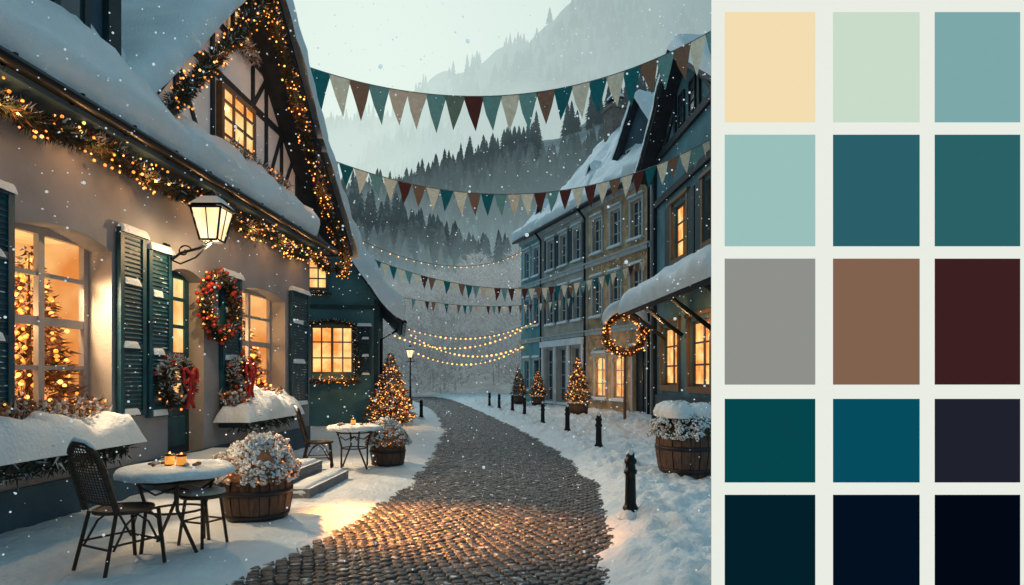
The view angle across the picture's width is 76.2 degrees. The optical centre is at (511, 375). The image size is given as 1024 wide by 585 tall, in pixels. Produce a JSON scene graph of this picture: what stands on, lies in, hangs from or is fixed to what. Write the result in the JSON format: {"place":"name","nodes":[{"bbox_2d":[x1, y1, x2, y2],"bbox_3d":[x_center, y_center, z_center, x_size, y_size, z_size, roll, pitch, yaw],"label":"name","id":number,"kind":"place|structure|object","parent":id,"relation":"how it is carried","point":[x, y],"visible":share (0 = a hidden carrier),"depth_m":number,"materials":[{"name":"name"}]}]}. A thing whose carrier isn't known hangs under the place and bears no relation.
{"place":"outdoors","nodes":[
{"label":"outdoors","id":0,"kind":"place"},
{"bbox_2d":[15,246,87,409],"bbox_3d":[-5.267,-0.357,7.120,1.414,2.115,1.369,0,0,0],"label":"indoor christmas tree","id":1,"kind":"object","parent":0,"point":[66,387],"visible":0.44,"depth_m":7.10,"materials":[{"name":"green plant"}]},
{"bbox_2d":[0,0,358,258],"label":"roof snow","id":2,"kind":"structure","parent":0,"point":[30,31],"depth_m":8.22,"materials":[{"name":"white snow"}]},
{"bbox_2d":[242,302,271,387],"bbox_3d":[-5.018,-0.378,11.976,1.456,2.117,1.398,0,0,0],"label":"indoor christmas tree","id":3,"kind":"object","parent":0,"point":[261,383],"visible":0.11,"depth_m":11.99,"materials":[{"name":"green plant"}]},
{"bbox_2d":[0,392,710,584],"bbox_3d":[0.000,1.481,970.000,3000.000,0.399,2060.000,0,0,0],"label":"snow ground","id":4,"kind":"structure","parent":0,"point":[675,529],"depth_m":6.60,"materials":[{"name":"white snow"}]},
{"bbox_2d":[66,437,166,577],"bbox_3d":[-3.138,0.991,5.151,0.487,1.061,0.622,0,0,29],"label":"rattan chair","id":5,"kind":"object","parent":4,"relation":"on","point":[112,507],"visible":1,"depth_m":5.02,"materials":[{"name":"black wicker"}]},
{"bbox_2d":[0,7,309,533],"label":"walls","id":6,"kind":"structure","parent":4,"relation":"on","point":[87,216],"depth_m":7.75,"materials":[{"name":"grey paint"}]},
{"bbox_2d":[0,179,17,417],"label":"shutter","id":7,"kind":"object","parent":6,"relation":"attached to","point":[7,295],"visible":0.83,"depth_m":5.88,"materials":[{"name":"teal paint"}]},
{"bbox_2d":[15,229,78,403],"bbox_3d":[-5.463,-0.560,6.862,1.190,2.120,2.350,0,0,3],"label":"warm room","id":8,"kind":"object","parent":6,"relation":"attached to","point":[63,256],"visible":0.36,"depth_m":8.04,"materials":[{"name":"orange"}]},
{"bbox_2d":[15,223,88,413],"bbox_3d":[-4.862,-0.560,6.707,0.066,1.920,1.400,0,0,3],"label":"window frame","id":9,"kind":"object","parent":6,"relation":"attached to","point":[38,367],"visible":0.64,"depth_m":6.74,"materials":[{"name":"paint"}]},
{"bbox_2d":[0,393,146,490],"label":"window flower box","id":10,"kind":"object","parent":6,"relation":"attached to","point":[37,447],"visible":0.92,"depth_m":5.91,"materials":[{"name":"white wood"}]},
{"bbox_2d":[115,223,149,416],"bbox_3d":[-4.460,-0.635,7.690,0.115,2.230,0.504,0,0,3],"label":"shutter","id":11,"kind":"object","parent":6,"relation":"attached to","point":[131,303],"visible":0.98,"depth_m":7.64,"materials":[{"name":"teal paint"}]},
{"bbox_2d":[145,241,175,417],"bbox_3d":[-4.431,-0.566,8.229,0.120,2.172,0.528,0,0,2],"label":"shutter","id":12,"kind":"object","parent":6,"relation":"attached to","point":[159,274],"visible":0.88,"depth_m":8.16,"materials":[{"name":"teal paint"}]},
{"bbox_2d":[0,45,338,254],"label":"gutter","id":13,"kind":"object","parent":6,"relation":"attached to","point":[18,84],"visible":0.98,"depth_m":7.10,"materials":[{"name":"metal"}]},
{"bbox_2d":[0,76,336,273],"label":"eave garland","id":14,"kind":"object","parent":13,"relation":"attached to","point":[27,117],"visible":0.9,"depth_m":7.10,"materials":[{"name":"green plant"}]},
{"bbox_2d":[168,271,188,453],"bbox_3d":[-4.700,-0.180,8.951,0.186,2.540,0.900,0,0,3],"label":"door","id":15,"kind":"structure","parent":6,"relation":"attached to","point":[178,430],"depth_m":9.19,"materials":[{"name":"teal wood"}]},
{"bbox_2d":[153,352,200,409],"bbox_3d":[-4.280,0.077,8.407,0.415,0.768,0.830,0,0,0],"label":"christmas wreath","id":16,"kind":"object","parent":15,"relation":"attached to","point":[169,366],"visible":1,"depth_m":8.27,"materials":[{"name":"green plant"}]},
{"bbox_2d":[9,0,352,256],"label":"roof","id":17,"kind":"structure","parent":6,"relation":"on","point":[279,98],"depth_m":12.53,"materials":[{"name":"wood"}]},
{"bbox_2d":[10,0,120,99],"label":"dormer","id":18,"kind":"object","parent":17,"relation":"attached to","point":[97,16],"depth_m":7.49,"materials":[{"name":"paint"}]},
{"bbox_2d":[162,0,351,278],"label":"gable garland","id":19,"kind":"object","parent":17,"relation":"attached to","point":[238,32],"visible":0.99,"depth_m":10.79,"materials":[{"name":"green plant"}]},
{"bbox_2d":[163,190,235,264],"bbox_3d":[-4.060,-1.870,8.409,0.842,1.040,0.440,0,0,0],"label":"wall lantern","id":20,"kind":"object","parent":6,"relation":"attached to","point":[213,226],"depth_m":8.29,"materials":[{"name":"black glass"}]},
{"bbox_2d":[157,5,297,223],"bbox_3d":[-4.586,-4.578,10.872,0.037,3.755,5.454,0,0,3],"label":"timber frame","id":21,"kind":"object","parent":6,"relation":"attached to","point":[271,124],"visible":0.23,"depth_m":11.52,"materials":[{"name":"brown wood"}]},
{"bbox_2d":[220,268,244,409],"bbox_3d":[-4.339,-0.541,10.115,0.115,2.162,0.678,0,0,3],"label":"shutter","id":22,"kind":"object","parent":6,"relation":"attached to","point":[231,350],"visible":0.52,"depth_m":9.94,"materials":[{"name":"teal paint"}]},
{"bbox_2d":[195,267,244,345],"bbox_3d":[-4.277,-1.010,9.626,0.357,1.160,1.116,0,0,0],"label":"christmas wreath","id":23,"kind":"object","parent":22,"relation":"attached to","point":[223,333],"visible":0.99,"depth_m":9.46,"materials":[{"name":"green plant"}]},
{"bbox_2d":[224,351,256,397],"bbox_3d":[-4.180,-0.015,10.127,0.387,0.720,0.718,0,0,0],"label":"christmas wreath","id":24,"kind":"object","parent":22,"relation":"attached to","point":[247,372],"visible":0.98,"depth_m":10.04,"materials":[{"name":"green plant"}]},
{"bbox_2d":[242,293,265,379],"bbox_3d":[-5.227,-0.560,11.581,1.190,2.080,2.800,0,0,3],"label":"warm room","id":25,"kind":"object","parent":6,"relation":"attached to","point":[257,306],"depth_m":12.97,"materials":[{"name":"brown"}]},
{"bbox_2d":[216,9,294,190],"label":"gable windows","id":26,"kind":"structure","parent":6,"relation":"attached to","point":[231,107],"depth_m":10.78,"materials":[{"name":"yellow glass"}]},
{"bbox_2d":[242,289,270,387],"bbox_3d":[-4.626,-0.560,11.426,0.066,1.880,1.850,0,0,3],"label":"window frame","id":27,"kind":"object","parent":6,"relation":"attached to","point":[247,343],"visible":0.37,"depth_m":11.85,"materials":[{"name":"paint"}]},
{"bbox_2d":[213,386,304,435],"bbox_3d":[-4.088,0.540,10.719,0.616,0.775,2.270,0,0,2],"label":"window flower box","id":28,"kind":"object","parent":6,"relation":"attached to","point":[257,413],"visible":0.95,"depth_m":10.18,"materials":[{"name":"white wood"}]},
{"bbox_2d":[288,286,310,405],"bbox_3d":[-4.201,-0.565,12.924,0.138,2.329,0.964,0,0,2],"label":"shutter","id":29,"kind":"object","parent":6,"relation":"attached to","point":[299,366],"visible":0.91,"depth_m":12.87,"materials":[{"name":"teal paint"}]},
{"bbox_2d":[113,452,235,554],"bbox_3d":[-2.981,1.106,5.800,0.977,0.854,0.978,0,0,0],"label":"cafe table","id":30,"kind":"object","parent":4,"relation":"on","point":[172,470],"visible":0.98,"depth_m":5.62,"materials":[{"name":"metal"}]},
{"bbox_2d":[177,486,228,549],"bbox_3d":[-2.800,1.274,5.920,0.400,0.512,0.400,0,0,0],"label":"cafe stool","id":31,"kind":"object","parent":4,"relation":"on","point":[214,492],"visible":0.89,"depth_m":5.83,"materials":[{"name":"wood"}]},
{"bbox_2d":[154,448,347,498],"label":"door steps","id":32,"kind":"structure","parent":4,"relation":"on","point":[312,480],"depth_m":8.65,"materials":[{"name":"stone"}]},
{"bbox_2d":[211,431,301,522],"bbox_3d":[-2.745,1.072,7.018,0.927,0.953,0.930,0,0,0],"label":"flower barrel planter","id":33,"kind":"object","parent":4,"relation":"on","point":[257,484],"visible":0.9,"depth_m":6.71,"materials":[{"name":"brown wood"}]},
{"bbox_2d":[294,405,333,467],"bbox_3d":[-3.197,1.004,10.533,0.622,1.061,0.487,0,0,-13],"label":"rattan chair","id":34,"kind":"object","parent":4,"relation":"on","point":[304,430],"visible":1,"depth_m":10.40,"materials":[{"name":"brown wicker"}]},
{"bbox_2d":[309,258,382,425],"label":"walls","id":35,"kind":"structure","parent":4,"relation":"on","point":[357,308],"depth_m":19.84,"materials":[{"name":"teal paint"}]},
{"bbox_2d":[309,258,361,385],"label":"windows","id":36,"kind":"structure","parent":35,"relation":"attached to","point":[332,347],"depth_m":19.83,"materials":[{"name":"yellow glass"}]},
{"bbox_2d":[357,323,371,374],"bbox_3d":[-4.488,-0.799,19.879,0.448,1.599,0.112,0,0,-10],"label":"shutter","id":37,"kind":"object","parent":35,"relation":"attached to","point":[364,344],"visible":1,"depth_m":19.87,"materials":[{"name":"teal wood"}]},
{"bbox_2d":[350,220,405,335],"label":"snowy roof","id":38,"kind":"structure","parent":35,"relation":"attached to","point":[386,295],"depth_m":19.53,"materials":[{"name":"snow"}]},
{"bbox_2d":[380,320,406,405],"bbox_3d":[-4.122,-0.085,22.787,0.834,3.170,6.500,0,0,-10],"label":"downspout","id":39,"kind":"object","parent":38,"relation":"attached to","point":[404,323],"visible":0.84,"depth_m":19.88,"materials":[{"name":"metal"}]},
{"bbox_2d":[363,241,521,267],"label":"string lights","id":40,"kind":"object","parent":38,"relation":"attached to","point":[431,263],"visible":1,"depth_m":26.74},
{"bbox_2d":[403,297,574,314],"bbox_3d":[-0.848,-2.977,26.449,10.194,1.265,0.130,0,0,-43],"label":"bunting garland","id":41,"kind":"object","parent":38,"relation":"attached to","point":[470,306],"visible":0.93,"depth_m":26.33},
{"bbox_2d":[375,259,645,300],"bbox_3d":[0.325,-3.385,22.201,10.085,1.847,0.142,0,0,-23],"label":"bunting garland","id":42,"kind":"object","parent":38,"relation":"attached to","point":[385,266],"visible":0.99,"depth_m":22.02},
{"bbox_2d":[326,418,381,469],"bbox_3d":[-2.580,1.105,10.700,0.896,0.832,0.896,0,0,0],"label":"cafe table","id":43,"kind":"object","parent":4,"relation":"on","point":[354,426],"visible":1,"depth_m":10.53,"materials":[{"name":"metal"}]},
{"bbox_2d":[364,416,412,466],"bbox_3d":[-2.121,1.134,11.208,0.808,0.880,0.737,0,0,0],"label":"flower barrel planter","id":44,"kind":"object","parent":4,"relation":"on","point":[389,441],"visible":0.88,"depth_m":10.95,"materials":[{"name":"brown wood"}]},
{"bbox_2d":[361,353,419,424],"bbox_3d":[-3.717,0.423,19.982,1.795,2.239,1.791,0,0,0],"label":"christmas tree","id":45,"kind":"object","parent":4,"relation":"on","point":[403,408],"visible":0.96,"depth_m":19.74,"materials":[{"name":"green plant"}]},
{"bbox_2d":[406,345,414,403],"bbox_3d":[-5.450,-0.046,35.000,0.500,3.193,0.462,0,0,0],"label":"street lamp","id":46,"kind":"object","parent":4,"relation":"on","point":[410,350],"visible":0.95,"depth_m":34.92,"materials":[{"name":"metal"}]},
{"bbox_2d":[417,398,424,418],"bbox_3d":[-3.180,1.179,22.881,0.309,0.783,0.332,0,0,-42],"label":"bollard","id":47,"kind":"object","parent":4,"relation":"on","point":[421,410],"visible":0.95,"depth_m":22.85,"materials":[{"name":"metal"}]},
{"bbox_2d":[382,247,520,396],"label":"frosted trees","id":48,"kind":"object","parent":4,"relation":"on","point":[477,327],"visible":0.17,"depth_m":55.15,"materials":[{"name":"grey plant"}]},
{"bbox_2d":[383,295,520,395],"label":"valley slope","id":49,"kind":"structure","parent":4,"relation":"on","point":[484,386],"depth_m":55.36,"materials":[{"name":"grey snow"}]},
{"bbox_2d":[487,391,492,406],"bbox_3d":[-1.050,1.120,30.481,0.309,0.783,0.332,0,0,-42],"label":"bollard","id":50,"kind":"object","parent":4,"relation":"on","point":[489,400],"visible":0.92,"depth_m":30.46,"materials":[{"name":"metal"}]},
{"bbox_2d":[496,393,502,409],"bbox_3d":[-0.550,1.118,27.981,0.309,0.783,0.332,0,0,-42],"label":"bollard","id":51,"kind":"object","parent":4,"relation":"on","point":[499,401],"visible":0.86,"depth_m":27.95,"materials":[{"name":"metal"}]},
{"bbox_2d":[511,394,514,411],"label":"bollard","id":52,"kind":"object","parent":4,"relation":"on","point":[512,402],"visible":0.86,"depth_m":25.95,"materials":[{"name":"metal"}]},
{"bbox_2d":[509,367,528,403],"bbox_3d":[0.356,0.531,32.996,1.097,1.977,1.045,0,0,0],"label":"potted christmas tree","id":53,"kind":"object","parent":4,"relation":"on","point":[518,397],"visible":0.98,"depth_m":32.82,"materials":[{"name":"green plant"}]},
{"bbox_2d":[521,396,526,414],"bbox_3d":[0.450,1.111,23.481,0.309,0.783,0.332,0,0,-42],"label":"bollard","id":54,"kind":"object","parent":4,"relation":"on","point":[524,405],"visible":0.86,"depth_m":23.45,"materials":[{"name":"metal"}]},
{"bbox_2d":[528,368,547,405],"bbox_3d":[1.245,0.578,31.516,1.086,1.884,1.020,0,0,0],"label":"potted christmas tree","id":55,"kind":"object","parent":4,"relation":"on","point":[536,397],"visible":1,"depth_m":31.32,"materials":[{"name":"green plant"}]},
{"bbox_2d":[540,401,545,422],"bbox_3d":[0.930,1.163,19.731,0.309,0.783,0.332,0,0,-42],"label":"bollard","id":56,"kind":"object","parent":4,"relation":"on","point":[542,409],"visible":0.84,"depth_m":19.70,"materials":[{"name":"metal"}]},
{"bbox_2d":[521,204,589,401],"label":"walls","id":57,"kind":"structure","parent":4,"relation":"on","point":[529,349],"depth_m":35.16,"materials":[{"name":"blue paint"}]},
{"bbox_2d":[410,334,520,356],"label":"string lights","id":58,"kind":"object","parent":57,"relation":"attached to","point":[491,355],"visible":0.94,"depth_m":38.15},
{"bbox_2d":[415,345,523,365],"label":"string lights","id":59,"kind":"object","parent":57,"relation":"attached to","point":[467,363],"visible":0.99,"depth_m":35.45},
{"bbox_2d":[406,320,535,339],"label":"string lights","id":60,"kind":"object","parent":57,"relation":"hanging from","point":[470,337],"visible":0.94,"depth_m":31.96},
{"bbox_2d":[518,232,543,390],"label":"windows and trim","id":61,"kind":"structure","parent":57,"relation":"attached to","point":[530,239],"depth_m":34.73,"materials":[{"name":"grey wood"}]},
{"bbox_2d":[394,329,520,348],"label":"string lights","id":62,"kind":"object","parent":61,"relation":"attached to","point":[455,347],"visible":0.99,"depth_m":35.99},
{"bbox_2d":[512,180,569,371],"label":"snowy roof","id":63,"kind":"structure","parent":57,"relation":"on","point":[518,235],"depth_m":33.84,"materials":[{"name":"snow"}]},
{"bbox_2d":[534,199,548,230],"bbox_3d":[2.335,-8.182,35.642,2.009,2.765,1.747,0,0,-20],"label":"dormer","id":64,"kind":"object","parent":63,"relation":"on","point":[546,203],"visible":0.06,"depth_m":35.04,"materials":[{"name":"stone"}]},
{"bbox_2d":[544,215,584,405],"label":"walls","id":65,"kind":"structure","parent":4,"relation":"on","point":[569,327],"depth_m":31.52,"materials":[{"name":"teal paint"}]},
{"bbox_2d":[539,337,583,404],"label":"shopfront pilasters","id":66,"kind":"object","parent":65,"relation":"attached to","point":[568,342],"visible":0.64,"depth_m":30.95,"materials":[{"name":"grey paint"}]},
{"bbox_2d":[540,208,587,405],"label":"windows and trim","id":67,"kind":"structure","parent":65,"relation":"attached to","point":[562,232],"depth_m":31.24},
{"bbox_2d":[544,222,583,323],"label":"windows","id":68,"kind":"structure","parent":67,"relation":"attached to","point":[569,258],"depth_m":30.43,"materials":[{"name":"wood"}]},
{"bbox_2d":[534,126,620,379],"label":"snowy roof","id":69,"kind":"structure","parent":65,"relation":"on","point":[601,152],"depth_m":30.76,"materials":[{"name":"snow"}]},
{"bbox_2d":[585,160,600,175],"bbox_3d":[4.480,-8.434,30.414,1.997,2.868,1.816,0,0,-21],"label":"dormer","id":70,"kind":"object","parent":69,"relation":"on","point":[593,164],"visible":0.11,"depth_m":29.84,"materials":[{"name":"stone"}]},
{"bbox_2d":[601,93,626,141],"bbox_3d":[5.302,-12.181,33.602,1.000,4.562,1.100,0,0,-20],"label":"chimney","id":71,"kind":"object","parent":69,"relation":"on","point":[613,113],"visible":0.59,"depth_m":33.23,"materials":[{"name":"brick"}]},
{"bbox_2d":[564,404,570,430],"bbox_3d":[1.400,1.109,16.481,0.309,0.783,0.332,0,0,-42],"label":"bollard","id":72,"kind":"object","parent":4,"relation":"on","point":[567,418],"visible":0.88,"depth_m":16.45,"materials":[{"name":"metal"}]},
{"bbox_2d":[564,357,594,414],"bbox_3d":[2.441,0.394,24.004,1.212,2.251,1.191,0,0,0],"label":"potted christmas tree","id":73,"kind":"object","parent":4,"relation":"on","point":[572,400],"visible":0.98,"depth_m":23.79,"materials":[{"name":"green plant"}]},
{"bbox_2d":[592,412,605,448],"bbox_3d":[1.700,1.108,12.781,0.309,0.783,0.332,0,0,-42],"label":"bollard","id":74,"kind":"object","parent":4,"relation":"on","point":[598,426],"visible":0.91,"depth_m":12.75,"materials":[{"name":"metal"}]},
{"bbox_2d":[588,185,646,412],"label":"walls","id":75,"kind":"structure","parent":4,"relation":"on","point":[619,338],"depth_m":26.81,"materials":[{"name":"paint"}]},
{"bbox_2d":[577,144,649,413],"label":"snowy roof","id":76,"kind":"structure","parent":75,"relation":"on","point":[611,169],"depth_m":25.27,"materials":[{"name":"snow"}]},
{"bbox_2d":[612,89,653,181],"bbox_3d":[6.759,-8.652,26.251,4.401,4.904,3.632,0,0,-20],"label":"dormer","id":77,"kind":"object","parent":76,"relation":"on","point":[636,115],"visible":0.21,"depth_m":25.91,"materials":[{"name":"stone"}]},
{"bbox_2d":[584,181,650,414],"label":"windows and trim","id":78,"kind":"structure","parent":75,"relation":"attached to","point":[641,355],"depth_m":26.35,"materials":[{"name":"grey wood"}]},
{"bbox_2d":[592,249,646,362],"bbox_3d":[4.291,-2.676,26.290,0.117,4.352,4.481,0,0,-20],"label":"facade ornament","id":79,"kind":"object","parent":75,"relation":"attached to","point":[596,336],"visible":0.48,"depth_m":26.22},
{"bbox_2d":[601,300,648,419],"bbox_3d":[3.689,-0.440,21.302,1.612,4.080,0.517,0,0,0],"label":"wreath post","id":80,"kind":"object","parent":4,"relation":"on","point":[611,315],"visible":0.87,"depth_m":21.24,"materials":[{"name":"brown wood"}]},
{"bbox_2d":[616,448,637,519],"bbox_3d":[1.290,1.175,7.091,0.309,0.783,0.332,0,0,-42],"label":"bollard","id":81,"kind":"object","parent":4,"relation":"on","point":[628,511],"visible":0.96,"depth_m":7.06,"materials":[{"name":"metal"}]},
{"bbox_2d":[647,400,710,478],"bbox_3d":[2.578,0.925,9.687,1.170,1.106,1.198,0,0,0],"label":"flower barrel planter","id":82,"kind":"object","parent":4,"relation":"on","point":[685,451],"visible":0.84,"depth_m":9.32,"materials":[{"name":"brown wood"}]},
{"bbox_2d":[655,68,710,418],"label":"walls","id":83,"kind":"structure","parent":4,"relation":"on","point":[697,299],"depth_m":18.17,"materials":[{"name":"grey paint"}]},
{"bbox_2d":[619,244,710,339],"bbox_3d":[4.164,-2.019,16.161,1.574,1.923,7.637,0,0,-3],"label":"canopy","id":84,"kind":"object","parent":83,"relation":"attached to","point":[691,272],"visible":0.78,"depth_m":15.30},
{"bbox_2d":[635,34,710,184],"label":"snowy roof","id":85,"kind":"structure","parent":83,"relation":"on","point":[658,122],"depth_m":19.03,"materials":[{"name":"white snow"}]},
{"bbox_2d":[310,31,710,132],"bbox_3d":[0.151,-6.429,13.742,9.305,2.874,0.290,0,0,-11],"label":"bunting garland","id":86,"kind":"object","parent":85,"relation":"attached to","point":[417,100],"visible":0.9,"depth_m":13.71},
{"bbox_2d":[651,74,710,418],"bbox_3d":[4.794,-3.200,16.754,0.118,9.600,8.500,0,0,-3],"label":"timber frame","id":87,"kind":"object","parent":83,"relation":"attached to","point":[693,225],"visible":0.56,"depth_m":18.75,"materials":[{"name":"teal wood"}]},
{"bbox_2d":[325,139,709,215],"bbox_3d":[0.349,-4.737,15.008,9.612,2.341,0.177,0,0,-15],"label":"bunting garland","id":88,"kind":"object","parent":87,"relation":"attached to","point":[405,187],"visible":0.93,"depth_m":14.97},
{"bbox_2d":[658,74,710,393],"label":"windows","id":89,"kind":"structure","parent":83,"relation":"attached to","point":[702,359],"depth_m":17.70,"materials":[{"name":"yellow glass"}]},
{"bbox_2d":[0,2,711,571],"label":"falling snow","id":90,"kind":"structure","parent":0,"point":[380,66],"depth_m":4.51,"materials":[{"name":"white snow"}]},
{"bbox_2d":[226,397,614,584],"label":"cobblestone road","id":91,"kind":"structure","parent":0,"point":[540,510],"depth_m":6.88,"materials":[{"name":"stone"}]},
{"bbox_2d":[293,0,570,119],"label":"sky","id":92,"kind":"structure","parent":0,"point":[483,22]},
{"bbox_2d":[332,0,710,181],"bbox_3d":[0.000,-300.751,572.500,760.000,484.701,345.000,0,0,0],"label":"mountain","id":93,"kind":"structure","parent":0,"point":[345,153],"depth_m":613.39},
{"bbox_2d":[324,0,710,188],"bbox_3d":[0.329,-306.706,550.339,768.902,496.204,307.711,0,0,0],"label":"mountain forest","id":94,"kind":"object","parent":93,"relation":"on","point":[347,128],"visible":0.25,"depth_m":607.29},
{"bbox_2d":[453,118,602,240],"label":"forest hill","id":95,"kind":"structure","parent":0,"point":[582,135],"depth_m":280.56,"materials":[{"name":"grey plant"}]},
{"bbox_2d":[341,69,658,260],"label":"pine forest","id":96,"kind":"object","parent":95,"relation":"on","point":[507,163],"visible":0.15,"depth_m":248.63,"materials":[{"name":"grey plant"}]},
{"bbox_2d":[711,0,1023,584],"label":"colour palette board","id":97,"kind":"object","parent":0,"point":[867,292],"visible":1,"depth_m":3.40,"materials":[{"name":"multicoloured"}]},
{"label":"wooded slope","id":98,"kind":"object","parent":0,"visible":0},
{"bbox_2d":[341,170,520,320],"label":"pine forest","id":99,"kind":"object","parent":98,"relation":"on","point":[411,240],"visible":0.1,"depth_m":142.61,"materials":[{"name":"grey plant"}]}
]}

